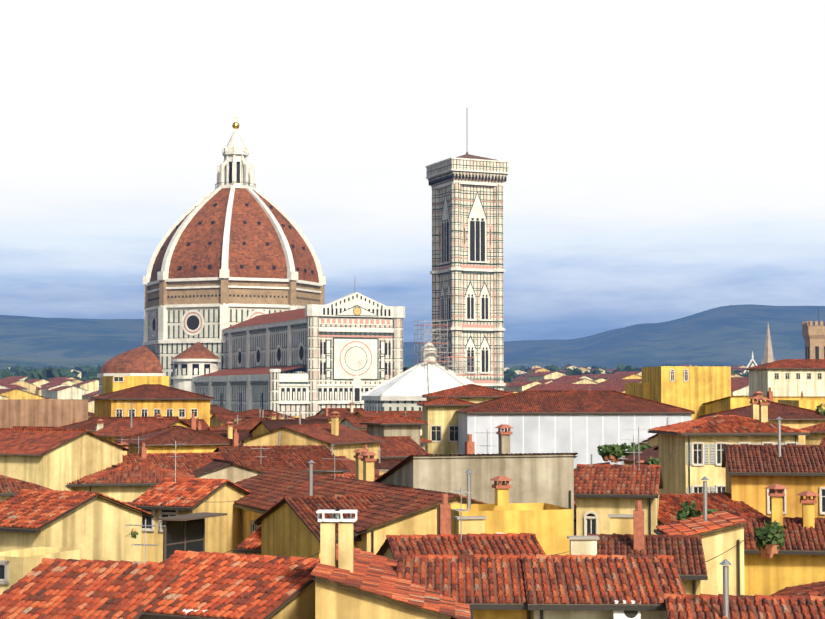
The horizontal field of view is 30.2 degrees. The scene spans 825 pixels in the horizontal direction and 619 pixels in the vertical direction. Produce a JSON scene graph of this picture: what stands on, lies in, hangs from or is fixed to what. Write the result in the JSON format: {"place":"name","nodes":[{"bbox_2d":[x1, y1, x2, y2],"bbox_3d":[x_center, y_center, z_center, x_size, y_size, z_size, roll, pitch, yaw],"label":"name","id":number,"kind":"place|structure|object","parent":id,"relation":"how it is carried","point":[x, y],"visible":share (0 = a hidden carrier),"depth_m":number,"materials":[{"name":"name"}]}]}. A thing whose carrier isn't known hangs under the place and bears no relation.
{"place":"outdoors","nodes":[
{"label":"outdoors","id":0,"kind":"place"},
{"bbox_2d":[0,489,226,561],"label":"house","id":1,"kind":"structure","parent":0,"point":[91,525],"depth_m":76.08,"materials":[{"name":"pale stucco"},{"name":"wood"},{"name":"terracotta tile"}]},
{"bbox_2d":[142,269,325,386],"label":"dome drum","id":2,"kind":"object","parent":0,"point":[181,315],"visible":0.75,"depth_m":455.07,"materials":[{"name":"white stone"}]},
{"bbox_2d":[146,186,322,282],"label":"dome","id":3,"kind":"structure","parent":2,"relation":"on","point":[247,232],"depth_m":461.12,"materials":[{"name":"red tile"}]},
{"bbox_2d":[215,122,255,189],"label":"dome lantern","id":4,"kind":"object","parent":3,"relation":"on","point":[235,168],"visible":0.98,"depth_m":477.15,"materials":[{"name":"white stone"}]},
{"bbox_2d":[192,308,407,412],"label":"cathedral nave","id":5,"kind":"structure","parent":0,"point":[257,347],"depth_m":407.10,"materials":[{"name":"white stone"}]},
{"bbox_2d":[268,292,404,418],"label":"cathedral facade","id":6,"kind":"structure","parent":5,"relation":"attached to","point":[349,360],"depth_m":376.74,"materials":[{"name":"white stone"}]},
{"bbox_2d":[0,304,824,368],"bbox_3d":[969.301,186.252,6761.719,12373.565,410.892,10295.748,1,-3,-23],"label":"hills","id":7,"kind":"structure","parent":0,"point":[729,335],"depth_m":4876.80,"materials":[{"name":"blue"}]},
{"bbox_2d":[0,0,824,341],"label":"sky","id":8,"kind":"structure","parent":0,"point":[666,158],"materials":[{"name":"white"}]},
{"bbox_2d":[441,352,474,382],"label":"scaffolding","id":9,"kind":"object","parent":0,"point":[449,361],"visible":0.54,"depth_m":337.64,"materials":[{"name":"grey metal"}]},
{"bbox_2d":[376,487,545,559],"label":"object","id":10,"kind":"structure","parent":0,"point":[471,537],"depth_m":58.98,"materials":[{"name":"red tile"}]},
{"bbox_2d":[642,366,730,419],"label":"building","id":11,"kind":"structure","parent":0,"point":[694,388],"depth_m":214.12,"materials":[{"name":"yellow paint"}]},
{"bbox_2d":[664,559,824,618],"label":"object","id":12,"kind":"structure","parent":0,"point":[725,605],"depth_m":46.44,"materials":[{"name":"terracotta tile"},{"name":"cream stucco"},{"name":"wood"}]},
{"bbox_2d":[722,417,824,517],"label":"house","id":13,"kind":"structure","parent":0,"point":[752,471],"depth_m":90.50,"materials":[{"name":"paint"}]},
{"bbox_2d":[739,484,824,595],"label":"house","id":14,"kind":"structure","parent":0,"point":[798,558],"depth_m":68.61,"materials":[{"name":"yellow paint"}]},
{"label":"ground","id":15,"kind":"structure","parent":0,"visible":0},
{"bbox_2d":[0,475,53,501],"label":"house","id":16,"kind":"structure","parent":15,"relation":"on","point":[10,487],"depth_m":103.13,"materials":[{"name":"tile"}]},
{"bbox_2d":[13,426,63,428],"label":"house","id":17,"kind":"structure","parent":15,"relation":"on","point":[38,427],"depth_m":183.46,"materials":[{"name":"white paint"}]},
{"bbox_2d":[0,547,81,594],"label":"house","id":18,"kind":"structure","parent":15,"relation":"on","point":[16,565],"depth_m":66.96,"materials":[{"name":"paint"}]},
{"bbox_2d":[0,399,87,427],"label":"building","id":19,"kind":"structure","parent":15,"relation":"on","point":[42,412],"depth_m":218.14,"materials":[{"name":"paint"}]},
{"bbox_2d":[0,428,128,490],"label":"house","id":20,"kind":"structure","parent":15,"relation":"on","point":[56,459],"depth_m":120.40,"materials":[{"name":"paint"}]},
{"bbox_2d":[0,520,189,618],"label":"roof","id":21,"kind":"structure","parent":15,"relation":"on","point":[49,588],"depth_m":51.81,"materials":[{"name":"yellow stucco"},{"name":"wood"},{"name":"terracotta tile"}]},
{"bbox_2d":[61,402,129,432],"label":"house","id":22,"kind":"structure","parent":15,"relation":"on","point":[90,425],"depth_m":204.48,"materials":[{"name":"red tile"}]},
{"bbox_2d":[96,419,103,430],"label":"chimney","id":23,"kind":"object","parent":15,"relation":"on","point":[99,424],"visible":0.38,"depth_m":181.87,"materials":[{"name":"white paint"}]},
{"bbox_2d":[88,416,180,420],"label":"house","id":24,"kind":"structure","parent":15,"relation":"on","point":[89,418],"depth_m":218.52,"materials":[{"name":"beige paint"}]},
{"bbox_2d":[77,462,195,501],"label":"house","id":25,"kind":"structure","parent":15,"relation":"on","point":[129,482],"depth_m":110.08,"materials":[{"name":"pale stucco"},{"name":"wood"},{"name":"terracotta tile"}]},
{"bbox_2d":[65,437,226,491],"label":"house","id":26,"kind":"structure","parent":15,"relation":"on","point":[190,462],"depth_m":127.97,"materials":[{"name":"cream stucco"},{"name":"wood"},{"name":"terracotta tile"}]},
{"bbox_2d":[93,403,202,442],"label":"house","id":27,"kind":"structure","parent":15,"relation":"on","point":[121,428],"depth_m":163.68,"materials":[{"name":"red tile"}]},
{"bbox_2d":[90,384,214,426],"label":"building","id":28,"kind":"structure","parent":15,"relation":"on","point":[147,400],"depth_m":254.38,"materials":[{"name":"paint"}]},
{"bbox_2d":[102,376,168,393],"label":"building","id":29,"kind":"structure","parent":28,"relation":"on","point":[112,383],"depth_m":263.93,"materials":[{"name":"yellow paint"}]},
{"bbox_2d":[97,342,220,394],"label":"small domes","id":30,"kind":"structure","parent":15,"relation":"on","point":[195,360],"depth_m":446.93,"materials":[{"name":"red tile"}]},
{"bbox_2d":[114,413,241,453],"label":"house","id":31,"kind":"structure","parent":15,"relation":"on","point":[192,439],"depth_m":135.43,"materials":[{"name":"red tile"}]},
{"bbox_2d":[155,414,207,429],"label":"house","id":32,"kind":"structure","parent":15,"relation":"on","point":[204,425],"depth_m":205.99,"materials":[{"name":"tile"}]},
{"bbox_2d":[160,408,208,427],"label":"house","id":33,"kind":"structure","parent":15,"relation":"on","point":[188,420],"depth_m":235.59,"materials":[{"name":"red tile"}]},
{"bbox_2d":[128,441,250,562],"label":"house","id":34,"kind":"structure","parent":15,"relation":"on","point":[222,534],"depth_m":86.11,"materials":[{"name":"cream stucco"},{"name":"wood"},{"name":"terracotta tile"}]},
{"bbox_2d":[210,405,235,417],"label":"house","id":35,"kind":"structure","parent":15,"relation":"on","point":[215,409],"depth_m":288.81,"materials":[{"name":"red tile"}]},
{"bbox_2d":[201,422,251,445],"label":"house","id":36,"kind":"structure","parent":15,"relation":"on","point":[243,434],"depth_m":169.56,"materials":[{"name":"red tile"}]},
{"bbox_2d":[188,448,269,482],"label":"house","id":37,"kind":"structure","parent":15,"relation":"on","point":[231,471],"depth_m":124.64,"materials":[{"name":"beige paint"}]},
{"bbox_2d":[139,550,319,618],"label":"roof","id":38,"kind":"structure","parent":15,"relation":"on","point":[218,585],"depth_m":50.99,"materials":[{"name":"cream stucco"},{"name":"wood"},{"name":"terracotta tile"}]},
{"bbox_2d":[182,533,640,618],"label":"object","id":39,"kind":"object","parent":38,"relation":"on","point":[621,614],"visible":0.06,"depth_m":48.41,"materials":[{"name":"white"}]},
{"bbox_2d":[203,418,265,429],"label":"house","id":40,"kind":"structure","parent":15,"relation":"on","point":[249,424],"depth_m":176.82,"materials":[{"name":"red tile"}]},
{"bbox_2d":[210,413,265,426],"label":"house","id":41,"kind":"structure","parent":15,"relation":"on","point":[217,419],"depth_m":280.96,"materials":[{"name":"red tile"}]},
{"bbox_2d":[208,415,280,429],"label":"chimney","id":42,"kind":"object","parent":15,"relation":"on","point":[211,428],"visible":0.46,"depth_m":179.14,"materials":[{"name":"paint"}]},
{"bbox_2d":[234,526,260,554],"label":"house","id":43,"kind":"structure","parent":15,"relation":"on","point":[250,544],"depth_m":82.51,"materials":[{"name":"red tile"}]},
{"bbox_2d":[236,410,268,421],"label":"house","id":44,"kind":"structure","parent":15,"relation":"on","point":[254,417],"depth_m":187.11,"materials":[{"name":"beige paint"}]},
{"bbox_2d":[233,408,277,421],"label":"house","id":45,"kind":"structure","parent":15,"relation":"on","point":[260,416],"depth_m":270.94,"materials":[{"name":"tile"}]},
{"bbox_2d":[234,413,276,421],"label":"house","id":46,"kind":"structure","parent":15,"relation":"on","point":[272,415],"depth_m":239.34,"materials":[{"name":"beige paint"}]},
{"bbox_2d":[237,400,292,418],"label":"house","id":47,"kind":"structure","parent":15,"relation":"on","point":[251,410],"depth_m":292.95,"materials":[{"name":"red tile"}]},
{"bbox_2d":[213,429,349,474],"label":"long roof","id":48,"kind":"structure","parent":15,"relation":"on","point":[298,457],"depth_m":131.57,"materials":[{"name":"pale stucco"},{"name":"wood"},{"name":"terracotta tile"}]},
{"bbox_2d":[249,419,325,436],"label":"house","id":49,"kind":"structure","parent":15,"relation":"on","point":[262,427],"depth_m":167.11,"materials":[{"name":"red tile"}]},
{"bbox_2d":[282,409,293,418],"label":"chimney","id":50,"kind":"object","parent":15,"relation":"on","point":[287,410],"visible":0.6,"depth_m":242.88,"materials":[{"name":"beige paint"}]},
{"bbox_2d":[242,407,385,460],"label":"house","id":51,"kind":"structure","parent":15,"relation":"on","point":[345,441],"depth_m":142.88,"materials":[{"name":"red tile"}]},
{"bbox_2d":[254,460,385,558],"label":"house","id":52,"kind":"structure","parent":15,"relation":"on","point":[290,526],"depth_m":75.29,"materials":[{"name":"yellow stucco"},{"name":"wood"},{"name":"terracotta tile"}]},
{"bbox_2d":[279,444,378,474],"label":"house","id":53,"kind":"structure","parent":15,"relation":"on","point":[350,464],"depth_m":137.65,"materials":[{"name":"paint"}]},
{"bbox_2d":[305,406,358,422],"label":"house","id":54,"kind":"structure","parent":15,"relation":"on","point":[327,417],"depth_m":281.24,"materials":[{"name":"red tile"}]},
{"bbox_2d":[316,402,364,414],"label":"house","id":55,"kind":"structure","parent":15,"relation":"on","point":[351,410],"depth_m":292.18,"materials":[{"name":"red tile"}]},
{"bbox_2d":[325,473,375,480],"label":"house","id":56,"kind":"structure","parent":15,"relation":"on","point":[351,475],"depth_m":99.05,"materials":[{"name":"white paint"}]},
{"bbox_2d":[233,449,487,554],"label":"house","id":57,"kind":"structure","parent":15,"relation":"on","point":[402,510],"depth_m":80.42,"materials":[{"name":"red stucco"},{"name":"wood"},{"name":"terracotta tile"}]},
{"bbox_2d":[147,432,743,562],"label":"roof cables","id":58,"kind":"object","parent":57,"relation":"on","point":[554,554],"visible":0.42,"depth_m":63.73,"materials":[{"name":"black metal"}]},
{"bbox_2d":[0,365,748,412],"bbox_3d":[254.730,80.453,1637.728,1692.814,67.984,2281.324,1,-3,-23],"label":"city","id":59,"kind":"object","parent":15,"relation":"on","point":[536,377],"visible":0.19,"depth_m":618.18,"materials":[{"name":"paint"}]},
{"bbox_2d":[0,363,760,381],"bbox_3d":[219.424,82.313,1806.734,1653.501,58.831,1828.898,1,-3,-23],"label":"tree belt","id":60,"kind":"object","parent":15,"relation":"on","point":[87,372],"visible":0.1,"depth_m":1276.34,"materials":[{"name":"green plant"}]},
{"bbox_2d":[340,411,421,435],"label":"house","id":61,"kind":"structure","parent":15,"relation":"on","point":[352,422],"depth_m":252.50,"materials":[{"name":"red tile"}]},
{"bbox_2d":[374,469,387,478],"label":"house","id":62,"kind":"structure","parent":15,"relation":"on","point":[382,472],"depth_m":126.91,"materials":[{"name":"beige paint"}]},
{"bbox_2d":[364,445,403,469],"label":"house","id":63,"kind":"structure","parent":15,"relation":"on","point":[385,464],"depth_m":144.83,"materials":[{"name":"red tile"}]},
{"bbox_2d":[354,404,421,419],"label":"house","id":64,"kind":"structure","parent":15,"relation":"on","point":[417,414],"depth_m":281.65,"materials":[{"name":"red tile"}]},
{"bbox_2d":[311,543,472,618],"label":"house","id":65,"kind":"structure","parent":15,"relation":"on","point":[372,586],"depth_m":46.19,"materials":[{"name":"cream stucco"},{"name":"wood"},{"name":"terracotta tile"}]},
{"bbox_2d":[316,510,357,572],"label":"twin chimneys","id":66,"kind":"object","parent":65,"relation":"attached to","point":[345,542],"visible":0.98,"depth_m":48.69,"materials":[{"name":"paint"}]},
{"bbox_2d":[359,414,427,444],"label":"house","id":67,"kind":"structure","parent":15,"relation":"on","point":[393,425],"depth_m":165.38,"materials":[{"name":"grey paint"}]},
{"bbox_2d":[358,430,431,449],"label":"house","id":68,"kind":"structure","parent":15,"relation":"on","point":[422,442],"depth_m":172.86,"materials":[{"name":"red tile"}]},
{"bbox_2d":[376,436,429,458],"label":"roof","id":69,"kind":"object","parent":15,"relation":"on","point":[397,447],"visible":0.12,"depth_m":154.70,"materials":[{"name":"tile"}]},
{"bbox_2d":[361,341,476,410],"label":"baptistery","id":70,"kind":"structure","parent":15,"relation":"on","point":[406,390],"depth_m":329.12,"materials":[{"name":"stone"}]},
{"bbox_2d":[414,320,447,370],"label":"scaffold tower","id":71,"kind":"structure","parent":70,"relation":"on","point":[439,329],"depth_m":335.72,"materials":[{"name":"grey metal"}]},
{"bbox_2d":[417,397,476,454],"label":"building","id":72,"kind":"structure","parent":15,"relation":"on","point":[440,418],"depth_m":184.04,"materials":[{"name":"paint"}]},
{"bbox_2d":[396,554,532,618],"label":"house","id":73,"kind":"structure","parent":15,"relation":"on","point":[491,586],"depth_m":50.73,"materials":[{"name":"red tile"}]},
{"bbox_2d":[422,384,513,402],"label":"roof","id":74,"kind":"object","parent":15,"relation":"on","point":[473,393],"visible":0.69,"depth_m":215.42,"materials":[{"name":"tile"}]},
{"bbox_2d":[426,152,509,390],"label":"bell tower","id":75,"kind":"structure","parent":15,"relation":"on","point":[467,271],"depth_m":395.06,"materials":[{"name":"stone"}]},
{"bbox_2d":[373,424,577,535],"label":"building","id":76,"kind":"structure","parent":15,"relation":"on","point":[548,478],"depth_m":78.72,"materials":[{"name":"grey paint"}]},
{"bbox_2d":[437,469,572,554],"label":"building","id":77,"kind":"structure","parent":15,"relation":"on","point":[550,526],"depth_m":65.97,"materials":[{"name":"yellow paint"}]},
{"bbox_2d":[455,390,694,468],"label":"building","id":78,"kind":"structure","parent":15,"relation":"on","point":[584,424],"depth_m":171.68,"materials":[{"name":"paint"}]},
{"bbox_2d":[574,497,575,535],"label":"house","id":79,"kind":"structure","parent":15,"relation":"on","point":[574,516],"depth_m":90.52,"materials":[{"name":"red paint"}]},
{"bbox_2d":[521,536,685,618],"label":"house","id":80,"kind":"structure","parent":15,"relation":"on","point":[583,580],"depth_m":49.84,"materials":[{"name":"red tile"}]},
{"bbox_2d":[574,460,644,476],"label":"house","id":81,"kind":"structure","parent":15,"relation":"on","point":[641,461],"depth_m":135.22,"materials":[{"name":"beige paint"}]},
{"bbox_2d":[574,426,662,535],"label":"house","id":82,"kind":"structure","parent":15,"relation":"on","point":[601,492],"depth_m":82.76,"materials":[{"name":"tile"}]},
{"bbox_2d":[625,383,649,399],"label":"building","id":83,"kind":"structure","parent":15,"relation":"on","point":[639,390],"depth_m":220.87,"materials":[{"name":"paint"}]},
{"bbox_2d":[617,445,658,464],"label":"house","id":84,"kind":"structure","parent":15,"relation":"on","point":[646,454],"depth_m":138.04,"materials":[{"name":"red tile"}]},
{"bbox_2d":[588,500,707,594],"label":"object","id":85,"kind":"structure","parent":15,"relation":"on","point":[629,537],"depth_m":60.41,"materials":[{"name":"terracotta tile"},{"name":"cream stucco"},{"name":"wood"}]},
{"bbox_2d":[636,417,668,446],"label":"house","id":86,"kind":"structure","parent":15,"relation":"on","point":[652,441],"depth_m":158.56,"materials":[{"name":"beige paint"}]},
{"bbox_2d":[654,476,747,595],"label":"house","id":87,"kind":"structure","parent":15,"relation":"on","point":[720,532],"depth_m":64.83,"materials":[{"name":"paint"}]},
{"bbox_2d":[657,492,767,525],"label":"house","id":88,"kind":"structure","parent":15,"relation":"on","point":[670,505],"depth_m":89.15,"materials":[{"name":"red tile"}]},
{"bbox_2d":[648,396,809,493],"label":"house","id":89,"kind":"structure","parent":15,"relation":"on","point":[692,461],"depth_m":111.34,"materials":[{"name":"paint"}]},
{"bbox_2d":[740,351,756,373],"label":"church gable","id":90,"kind":"structure","parent":15,"relation":"on","point":[752,362],"depth_m":994.62,"materials":[{"name":"white stone"}]},
{"bbox_2d":[699,387,824,444],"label":"house","id":91,"kind":"structure","parent":15,"relation":"on","point":[791,416],"depth_m":146.78,"materials":[{"name":"red tile"}]},
{"bbox_2d":[126,403,824,557],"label":"terrace plants","id":92,"kind":"object","parent":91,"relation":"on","point":[768,539],"visible":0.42,"depth_m":72.96,"materials":[{"name":"green plant"}]},
{"bbox_2d":[702,396,824,414],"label":"house","id":93,"kind":"structure","parent":15,"relation":"on","point":[726,403],"depth_m":204.78,"materials":[{"name":"paint"}]},
{"bbox_2d":[761,324,774,364],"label":"church spire","id":94,"kind":"structure","parent":15,"relation":"on","point":[768,357],"depth_m":596.38,"materials":[{"name":"stone"}]},
{"bbox_2d":[745,359,824,395],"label":"building","id":95,"kind":"structure","parent":15,"relation":"on","point":[795,377],"depth_m":328.69,"materials":[{"name":"paint"}]},
{"bbox_2d":[770,581,824,596],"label":"house","id":96,"kind":"structure","parent":15,"relation":"on","point":[814,589],"depth_m":62.88,"materials":[{"name":"red tile"}]},
{"bbox_2d":[778,400,824,410],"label":"house","id":97,"kind":"structure","parent":15,"relation":"on","point":[810,404],"depth_m":158.32,"materials":[{"name":"paint"}]},
{"bbox_2d":[801,422,824,444],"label":"house","id":98,"kind":"structure","parent":15,"relation":"on","point":[816,435],"depth_m":131.96,"materials":[{"name":"beige paint"}]},
{"bbox_2d":[802,319,824,358],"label":"crenellated tower","id":99,"kind":"structure","parent":15,"relation":"on","point":[813,337],"depth_m":553.16,"materials":[{"name":"stone"}]}
]}

